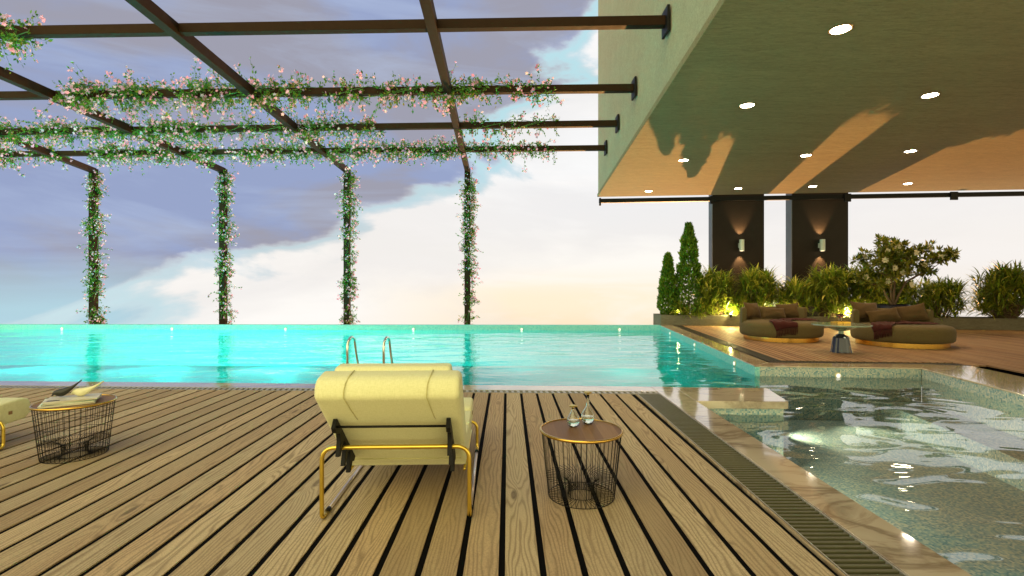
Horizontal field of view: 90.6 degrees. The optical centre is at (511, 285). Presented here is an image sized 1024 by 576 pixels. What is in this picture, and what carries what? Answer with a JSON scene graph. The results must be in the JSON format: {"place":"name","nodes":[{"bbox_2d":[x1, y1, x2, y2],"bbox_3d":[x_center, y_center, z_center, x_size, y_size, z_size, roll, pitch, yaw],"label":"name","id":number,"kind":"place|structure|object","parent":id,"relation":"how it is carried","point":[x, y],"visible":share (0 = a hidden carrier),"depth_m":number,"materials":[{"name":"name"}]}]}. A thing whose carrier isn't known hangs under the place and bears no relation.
{"place":"outdoors","nodes":[
{"label":"outdoors","id":0,"kind":"place"},
{"bbox_2d":[0,329,757,387],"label":"pool water","id":1,"kind":"structure","parent":0,"point":[74,343],"depth_m":13.29,"materials":[{"name":"teal liquid"}]},
{"bbox_2d":[0,324,759,387],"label":"pool basin","id":2,"kind":"object","parent":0,"point":[578,373],"visible":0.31,"depth_m":18.40,"materials":[{"name":"teal liquid"}]},
{"bbox_2d":[0,388,845,575],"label":"pool deck","id":3,"kind":"structure","parent":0,"point":[521,555],"depth_m":3.40,"materials":[{"name":"brown wood"}]},
{"bbox_2d":[0,398,30,449],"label":"lounge chair","id":4,"kind":"object","parent":3,"relation":"on","point":[13,409],"visible":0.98,"depth_m":4.62,"materials":[{"name":"fabric"}]},
{"bbox_2d":[29,394,116,463],"bbox_3d":[-3.735,1.219,4.330,0.570,0.460,0.570,0,0,0],"label":"side table","id":5,"kind":"object","parent":3,"relation":"on","point":[103,399],"visible":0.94,"depth_m":4.26,"materials":[{"name":"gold metal"}]},
{"bbox_2d":[37,401,95,408],"bbox_3d":[-3.740,0.985,4.280,0.360,0.015,0.270,0,0,-35],"label":"magazine","id":6,"kind":"object","parent":5,"relation":"on","point":[41,407],"visible":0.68,"depth_m":4.16,"materials":[{"name":"paper"}]},
{"bbox_2d":[41,396,100,405],"bbox_3d":[-3.720,0.973,4.290,0.340,0.012,0.250,0,0,-28],"label":"magazine","id":7,"kind":"object","parent":6,"relation":"on","point":[74,402],"visible":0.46,"depth_m":4.21,"materials":[{"name":"beige paper"}]},
{"bbox_2d":[43,399,94,404],"bbox_3d":[-3.735,0.962,4.285,0.330,0.011,0.250,0,0,-40],"label":"magazine","id":8,"kind":"object","parent":7,"relation":"on","point":[64,402],"visible":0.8,"depth_m":4.17,"materials":[{"name":"paper"}]},
{"bbox_2d":[42,393,102,403],"bbox_3d":[-3.710,0.953,4.290,0.350,0.009,0.240,0,0,-31],"label":"magazine","id":9,"kind":"object","parent":8,"relation":"on","point":[72,398],"visible":0.99,"depth_m":4.25,"materials":[{"name":"beige paper"}]},
{"bbox_2d":[51,380,81,395],"bbox_3d":[-3.783,0.878,4.303,0.250,0.116,0.056,-8,2,-12],"label":"bird ornament","id":10,"kind":"object","parent":9,"relation":"on","point":[62,391],"visible":1,"depth_m":4.28,"materials":[{"name":"black ceramic"}]},
{"bbox_2d":[71,381,103,395],"bbox_3d":[-3.639,0.883,4.335,0.276,0.128,0.062,0,0,-5],"label":"bird ornament","id":11,"kind":"object","parent":9,"relation":"on","point":[81,391],"visible":1,"depth_m":4.32,"materials":[{"name":"beige ceramic"}]},
{"bbox_2d":[314,363,478,518],"bbox_3d":[-0.740,0.965,3.822,0.938,0.970,1.955,0,0,-2],"label":"lounge chair","id":12,"kind":"object","parent":3,"relation":"on","point":[397,413],"visible":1,"depth_m":3.04,"materials":[{"name":"fabric"}]},
{"bbox_2d":[0,381,971,575],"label":"pool coping","id":13,"kind":"object","parent":3,"relation":"on","point":[905,553],"visible":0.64,"depth_m":3.84,"materials":[{"name":"brown stone"}]},
{"bbox_2d":[0,385,659,394],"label":"floor drain","id":14,"kind":"object","parent":13,"relation":"in","point":[313,389],"visible":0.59,"depth_m":7.07,"materials":[{"name":"metal"}]},
{"bbox_2d":[346,336,392,363],"bbox_3d":[-2.057,1.591,7.457,0.610,1.717,0.685,0,0,3],"label":"pool ladder","id":15,"kind":"object","parent":13,"relation":"attached to","point":[355,349],"visible":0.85,"depth_m":7.26,"materials":[{"name":"silver metal"}]},
{"bbox_2d":[638,393,907,575],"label":"floor drain","id":16,"kind":"object","parent":13,"relation":"in","point":[844,551],"visible":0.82,"depth_m":3.36,"materials":[{"name":"metal"}]},
{"bbox_2d":[540,418,622,508],"bbox_3d":[0.478,1.219,3.500,0.570,0.460,0.570,0,0,0],"label":"side table","id":17,"kind":"object","parent":3,"relation":"on","point":[597,431],"visible":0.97,"depth_m":3.45,"materials":[{"name":"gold metal"}]},
{"bbox_2d":[567,405,579,427],"bbox_3d":[0.430,0.917,3.560,0.090,0.152,0.090,0,0,0],"label":"carafe","id":18,"kind":"object","parent":17,"relation":"on","point":[573,420],"visible":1,"depth_m":3.53,"materials":[{"name":"clear glass"}]},
{"bbox_2d":[581,391,594,423],"bbox_3d":[0.545,0.878,3.640,0.100,0.229,0.100,0,0,0],"label":"carafe","id":19,"kind":"object","parent":17,"relation":"on","point":[587,416],"visible":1,"depth_m":3.61,"materials":[{"name":"clear glass"}]},
{"bbox_2d":[0,0,1023,401],"label":"sky","id":20,"kind":"structure","parent":0,"point":[550,254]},
{"bbox_2d":[709,194,763,313],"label":"pillar","id":21,"kind":"structure","parent":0,"point":[732,224],"depth_m":19.75,"materials":[{"name":"brown metal"}]},
{"bbox_2d":[738,239,743,250],"bbox_3d":[8.870,-1.550,19.609,0.184,0.444,0.282,0,0,0],"label":"wall lamp","id":22,"kind":"object","parent":21,"relation":"attached to","point":[741,245],"visible":1,"depth_m":19.48,"materials":[{"name":"white"}]},
{"bbox_2d":[597,0,1023,196],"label":"building","id":23,"kind":"structure","parent":0,"point":[851,111],"depth_m":9.85,"materials":[{"name":"paint"}]},
{"bbox_2d":[0,0,669,324],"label":"pergola","id":24,"kind":"object","parent":23,"relation":"attached to","point":[164,24],"visible":0.78,"depth_m":11.75,"materials":[{"name":"brown metal"}]},
{"bbox_2d":[0,10,53,73],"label":"flowering vine","id":25,"kind":"object","parent":24,"relation":"attached to","point":[11,45],"visible":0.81,"depth_m":9.12,"materials":[{"name":"green plant"}]},
{"bbox_2d":[0,140,71,176],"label":"flowering vine","id":26,"kind":"object","parent":24,"relation":"attached to","point":[10,160],"visible":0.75,"depth_m":17.59,"materials":[{"name":"green plant"}]},
{"bbox_2d":[0,107,133,156],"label":"flowering vine","id":27,"kind":"object","parent":24,"relation":"attached to","point":[64,125],"visible":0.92,"depth_m":14.88,"materials":[{"name":"green plant"}]},
{"bbox_2d":[76,170,111,323],"bbox_3d":[-16.537,-0.775,20.069,1.082,7.580,1.167,0,0,0],"label":"flowering vine","id":28,"kind":"object","parent":24,"relation":"attached to","point":[88,223],"visible":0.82,"depth_m":19.93,"materials":[{"name":"green plant"}]},
{"bbox_2d":[37,57,263,129],"bbox_3d":[-8.453,-4.486,12.126,5.304,1.515,1.479,0,0,0],"label":"flowering vine","id":29,"kind":"object","parent":24,"relation":"attached to","point":[205,102],"visible":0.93,"depth_m":11.97,"materials":[{"name":"green plant"}]},
{"bbox_2d":[79,133,323,175],"bbox_3d":[-10.611,-4.554,17.443,8.416,1.530,1.343,0,0,2],"label":"flowering vine","id":30,"kind":"object","parent":24,"relation":"attached to","point":[204,156],"visible":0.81,"depth_m":17.25,"materials":[{"name":"green plant"}]},
{"bbox_2d":[207,169,241,323],"bbox_3d":[-11.331,-0.835,20.047,1.082,7.494,1.019,0,0,0],"label":"flowering vine","id":31,"kind":"object","parent":24,"relation":"attached to","point":[226,188],"visible":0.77,"depth_m":19.92,"materials":[{"name":"green plant"}]},
{"bbox_2d":[114,106,384,155],"bbox_3d":[-7.688,-4.524,14.740,8.195,1.490,1.465,0,0,0],"label":"flowering vine","id":32,"kind":"object","parent":24,"relation":"attached to","point":[187,135],"visible":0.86,"depth_m":14.66,"materials":[{"name":"green plant"}]},
{"bbox_2d":[238,56,442,118],"bbox_3d":[-4.000,-4.625,11.969,5.044,1.294,1.252,0,0,2],"label":"flowering vine","id":33,"kind":"object","parent":24,"relation":"attached to","point":[308,99],"visible":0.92,"depth_m":11.88,"materials":[{"name":"green plant"}]},
{"bbox_2d":[334,169,362,323],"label":"flowering vine","id":34,"kind":"object","parent":24,"relation":"attached to","point":[352,286],"visible":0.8,"depth_m":19.93,"materials":[{"name":"green plant"}]},
{"bbox_2d":[318,135,475,172],"bbox_3d":[-4.061,-4.462,17.080,5.739,1.278,1.249,0,0,5],"label":"flowering vine","id":35,"kind":"object","parent":24,"relation":"attached to","point":[356,155],"visible":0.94,"depth_m":16.99,"materials":[{"name":"green plant"}]},
{"bbox_2d":[455,172,482,324],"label":"flowering vine","id":36,"kind":"object","parent":24,"relation":"attached to","point":[472,200],"visible":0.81,"depth_m":19.92,"materials":[{"name":"green plant"}]},
{"bbox_2d":[424,61,563,116],"bbox_3d":[-0.436,-4.568,11.895,3.248,1.335,1.163,0,0,0],"label":"flowering vine","id":37,"kind":"object","parent":24,"relation":"attached to","point":[474,83],"visible":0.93,"depth_m":11.75,"materials":[{"name":"green plant"}]},
{"bbox_2d":[460,132,556,171],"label":"flowering vine","id":38,"kind":"object","parent":24,"relation":"attached to","point":[538,143],"visible":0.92,"depth_m":16.90,"materials":[{"name":"green plant"}]},
{"bbox_2d":[458,109,558,145],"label":"flowering vine","id":39,"kind":"object","parent":24,"relation":"attached to","point":[485,131],"visible":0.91,"depth_m":14.41,"materials":[{"name":"green plant"}]},
{"bbox_2d":[739,102,755,107],"bbox_3d":[4.436,-3.393,9.556,0.290,0.010,0.290,0,0,0],"label":"downlight","id":40,"kind":"object","parent":23,"relation":"attached to","point":[748,105],"visible":1,"depth_m":9.56,"materials":[{"name":"white"}]},
{"bbox_2d":[599,191,1023,205],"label":"ceiling rail","id":41,"kind":"object","parent":23,"relation":"attached to","point":[847,197],"visible":1,"depth_m":19.09,"materials":[{"name":"black plastic"}]},
{"bbox_2d":[828,23,853,34],"bbox_3d":[4.354,-3.393,6.715,0.290,0.010,0.290,0,0,0],"label":"downlight","id":42,"kind":"object","parent":23,"relation":"attached to","point":[840,29],"visible":1,"depth_m":6.71,"materials":[{"name":"white"}]},
{"bbox_2d":[903,149,917,152],"bbox_3d":[10.078,-3.393,12.817,0.290,0.010,0.290,0,0,0],"label":"downlight","id":43,"kind":"object","parent":23,"relation":"attached to","point":[910,151],"visible":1,"depth_m":12.84,"materials":[{"name":"white"}]},
{"bbox_2d":[920,92,940,98],"bbox_3d":[7.467,-3.393,9.048,0.290,0.010,0.290,0,0,0],"label":"downlight","id":44,"kind":"object","parent":23,"relation":"attached to","point":[929,95],"visible":1,"depth_m":9.06,"materials":[{"name":"white"}]},
{"bbox_2d":[786,193,847,314],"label":"pillar","id":45,"kind":"structure","parent":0,"point":[810,224],"depth_m":19.48,"materials":[{"name":"brown metal"}]},
{"bbox_2d":[818,239,824,250],"bbox_3d":[11.820,-1.530,19.339,0.184,0.444,0.282,0,0,0],"label":"wall lamp","id":46,"kind":"object","parent":45,"relation":"attached to","point":[821,245],"visible":1,"depth_m":19.21,"materials":[{"name":"white"}]},
{"bbox_2d":[684,326,1023,373],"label":"terrace deck","id":47,"kind":"structure","parent":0,"point":[1001,349],"depth_m":11.27,"materials":[{"name":"brown wood"}]},
{"bbox_2d":[739,306,823,342],"bbox_3d":[7.210,1.027,13.620,2.000,0.847,2.000,0,0,-2],"label":"daybed","id":48,"kind":"object","parent":47,"relation":"on","point":[758,329],"visible":0.69,"depth_m":12.98,"materials":[{"name":"brown fabric"}]},
{"bbox_2d":[743,302,760,317],"bbox_3d":[6.711,0.689,14.138,0.552,0.470,0.209,4,-24,-24],"label":"pillow","id":49,"kind":"object","parent":48,"relation":"on","point":[753,310],"visible":0.94,"depth_m":14.05,"materials":[{"name":"brown fabric"}]},
{"bbox_2d":[761,307,785,317],"bbox_3d":[7.210,0.760,13.961,0.681,0.320,0.183,2,-24,-2],"label":"pillow","id":50,"kind":"object","parent":48,"relation":"on","point":[773,312],"visible":0.99,"depth_m":13.90,"materials":[{"name":"brown fabric"}]},
{"bbox_2d":[775,303,798,316],"bbox_3d":[7.730,0.705,14.200,0.589,0.432,0.206,-4,-23,18],"label":"pillow","id":51,"kind":"object","parent":48,"relation":"on","point":[791,310],"visible":0.78,"depth_m":14.11,"materials":[{"name":"brown fabric"}]},
{"bbox_2d":[769,318,818,336],"bbox_3d":[7.375,1.102,13.399,1.964,0.438,0.908,0,0,-39],"label":"throw blanket","id":52,"kind":"object","parent":48,"relation":"on","point":[780,324],"visible":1,"depth_m":12.74,"materials":[{"name":"brown fabric"}]},
{"bbox_2d":[653,313,1023,329],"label":"planter","id":53,"kind":"object","parent":47,"relation":"on","point":[976,323],"visible":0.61,"depth_m":17.34,"materials":[{"name":"concrete"}]},
{"bbox_2d":[656,252,677,314],"bbox_3d":[5.774,-0.071,18.773,0.902,2.423,0.953,0,0,0],"label":"cypress","id":54,"kind":"object","parent":53,"relation":"on","point":[667,291],"visible":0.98,"depth_m":18.61,"materials":[{"name":"green plant"}]},
{"bbox_2d":[663,298,691,318],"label":"grass tuft","id":55,"kind":"object","parent":53,"relation":"in","point":[679,309],"visible":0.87,"depth_m":18.32,"materials":[{"name":"green plant"}]},
{"bbox_2d":[672,222,704,314],"bbox_3d":[6.517,-0.618,18.689,1.300,3.516,1.295,0,0,-45],"label":"cypress","id":56,"kind":"object","parent":53,"relation":"on","point":[690,267],"visible":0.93,"depth_m":18.46,"materials":[{"name":"green plant"}]},
{"bbox_2d":[689,313,705,318],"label":"trailing plant","id":57,"kind":"object","parent":53,"relation":"on","point":[698,315],"visible":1,"depth_m":18.11,"materials":[{"name":"green plant"}]},
{"bbox_2d":[690,296,717,315],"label":"grass tuft","id":58,"kind":"object","parent":53,"relation":"in","point":[705,308],"visible":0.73,"depth_m":18.22,"materials":[{"name":"green plant"}]},
{"bbox_2d":[690,263,740,315],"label":"leafy shrub","id":59,"kind":"object","parent":53,"relation":"in","point":[716,290],"visible":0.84,"depth_m":18.23,"materials":[{"name":"green plant"}]},
{"bbox_2d":[726,289,755,315],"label":"grass tuft","id":60,"kind":"object","parent":53,"relation":"in","point":[737,303],"visible":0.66,"depth_m":17.95,"materials":[{"name":"green plant"}]},
{"bbox_2d":[728,262,788,312],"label":"leafy shrub","id":61,"kind":"object","parent":53,"relation":"in","point":[759,284],"visible":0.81,"depth_m":17.79,"materials":[{"name":"green plant"}]},
{"bbox_2d":[771,275,820,315],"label":"leafy shrub","id":62,"kind":"object","parent":53,"relation":"in","point":[796,292],"visible":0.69,"depth_m":17.66,"materials":[{"name":"green plant"}]},
{"bbox_2d":[798,263,861,318],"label":"leafy shrub","id":63,"kind":"object","parent":53,"relation":"in","point":[830,290],"visible":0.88,"depth_m":17.32,"materials":[{"name":"green plant"}]},
{"bbox_2d":[838,261,898,314],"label":"leafy shrub","id":64,"kind":"object","parent":53,"relation":"in","point":[871,295],"visible":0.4,"depth_m":17.18,"materials":[{"name":"green plant"}]},
{"bbox_2d":[882,278,932,305],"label":"leafy shrub","id":65,"kind":"object","parent":53,"relation":"in","point":[911,297],"visible":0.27,"depth_m":16.98,"materials":[{"name":"green plant"}]},
{"bbox_2d":[915,276,979,321],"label":"leafy shrub","id":66,"kind":"object","parent":53,"relation":"in","point":[943,296],"visible":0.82,"depth_m":16.89,"materials":[{"name":"green plant"}]},
{"bbox_2d":[958,259,1023,318],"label":"leafy shrub","id":67,"kind":"object","parent":53,"relation":"in","point":[1001,290],"visible":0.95,"depth_m":16.53,"materials":[{"name":"green plant"}]},
{"bbox_2d":[811,322,872,353],"bbox_3d":[7.130,1.144,10.980,1.134,0.612,1.134,0,0,0],"label":"coffee table","id":68,"kind":"object","parent":47,"relation":"on","point":[840,342],"visible":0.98,"depth_m":10.84,"materials":[{"name":"glass"}]},
{"bbox_2d":[831,321,850,323],"bbox_3d":[7.170,0.814,11.050,0.320,0.045,0.200,0,0,-8],"label":"tray","id":69,"kind":"object","parent":68,"relation":"on","point":[839,322],"visible":1,"depth_m":10.97,"materials":[{"name":"gold metal"}]},
{"bbox_2d":[877,304,910,307],"bbox_3d":[12.300,1.030,16.350,1.000,0.840,1.000,0,0,0],"label":"plant pot","id":70,"kind":"object","parent":47,"relation":"on","point":[888,305],"visible":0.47,"depth_m":16.11,"materials":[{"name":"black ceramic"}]},
{"bbox_2d":[848,233,960,304],"bbox_3d":[12.533,-0.506,16.392,3.031,2.468,2.110,0,0,0],"label":"magnolia tree","id":71,"kind":"object","parent":70,"relation":"in","point":[896,260],"visible":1,"depth_m":15.95,"materials":[{"name":"green plant"}]},
{"bbox_2d":[850,308,956,348],"bbox_3d":[9.530,1.027,12.420,2.060,0.847,2.060,0,0,6],"label":"daybed","id":72,"kind":"object","parent":47,"relation":"on","point":[922,336],"visible":0.64,"depth_m":11.66,"materials":[{"name":"brown fabric"}]},
{"bbox_2d":[850,301,877,317],"bbox_3d":[9.130,0.650,13.081,0.810,0.489,0.212,3,-23,-10],"label":"pillow","id":73,"kind":"object","parent":72,"relation":"on","point":[862,308],"visible":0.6,"depth_m":13.01,"materials":[{"name":"brown fabric"}]},
{"bbox_2d":[865,307,901,322],"bbox_3d":[9.370,0.750,12.779,0.736,0.338,0.197,-9,-27,8],"label":"pillow","id":74,"kind":"object","parent":72,"relation":"on","point":[883,315],"visible":0.98,"depth_m":12.72,"materials":[{"name":"brown fabric"}]},
{"bbox_2d":[871,321,937,339],"bbox_3d":[9.421,1.093,12.318,1.855,0.427,0.798,0,0,-18],"label":"throw blanket","id":75,"kind":"object","parent":72,"relation":"on","point":[879,327],"visible":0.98,"depth_m":11.96,"materials":[{"name":"brown fabric"}]},
{"bbox_2d":[897,302,929,320],"bbox_3d":[10.112,0.706,12.802,0.607,0.470,0.229,-14,-27,29],"label":"pillow","id":76,"kind":"object","parent":72,"relation":"on","point":[916,312],"visible":0.88,"depth_m":12.72,"materials":[{"name":"brown fabric"}]},
{"bbox_2d":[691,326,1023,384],"bbox_3d":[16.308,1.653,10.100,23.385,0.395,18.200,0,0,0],"label":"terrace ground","id":77,"kind":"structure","parent":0,"point":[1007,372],"depth_m":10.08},
{"bbox_2d":[756,367,1023,575],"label":"spa basin","id":78,"kind":"object","parent":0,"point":[945,480],"visible":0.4,"depth_m":6.94,"materials":[{"name":"green tile"}]},
{"bbox_2d":[675,387,787,455],"bbox_3d":[2.968,1.903,6.790,1.301,0.895,0.900,0,0,0],"label":"pool step","id":79,"kind":"object","parent":78,"relation":"on","point":[757,413],"visible":0.52,"depth_m":6.39,"materials":[{"name":"brown stone"}]},
{"bbox_2d":[835,372,840,378],"bbox_3d":[5.780,1.600,8.977,0.110,0.110,0.026,0,0,0],"label":"pool lamp","id":80,"kind":"object","parent":78,"relation":"attached to","point":[837,375],"visible":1,"depth_m":8.97,"materials":[{"name":"white glass"}]},
{"bbox_2d":[661,325,1023,395],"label":"terrace coping","id":81,"kind":"object","parent":78,"relation":"on","point":[1009,383],"visible":0.91,"depth_m":8.95,"materials":[{"name":"brown stone"}]},
{"bbox_2d":[673,325,780,361],"bbox_3d":[5.522,1.474,14.140,0.280,0.052,8.802,0,0,6],"label":"floor drain","id":82,"kind":"object","parent":81,"relation":"in","point":[763,357],"visible":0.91,"depth_m":12.04,"materials":[{"name":"metal"}]},
{"bbox_2d":[767,360,970,365],"bbox_3d":[6.614,1.474,9.467,3.419,0.052,0.230,0,0,6],"label":"floor drain","id":83,"kind":"object","parent":81,"relation":"in","point":[771,361],"visible":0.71,"depth_m":9.53,"materials":[{"name":"metal"}]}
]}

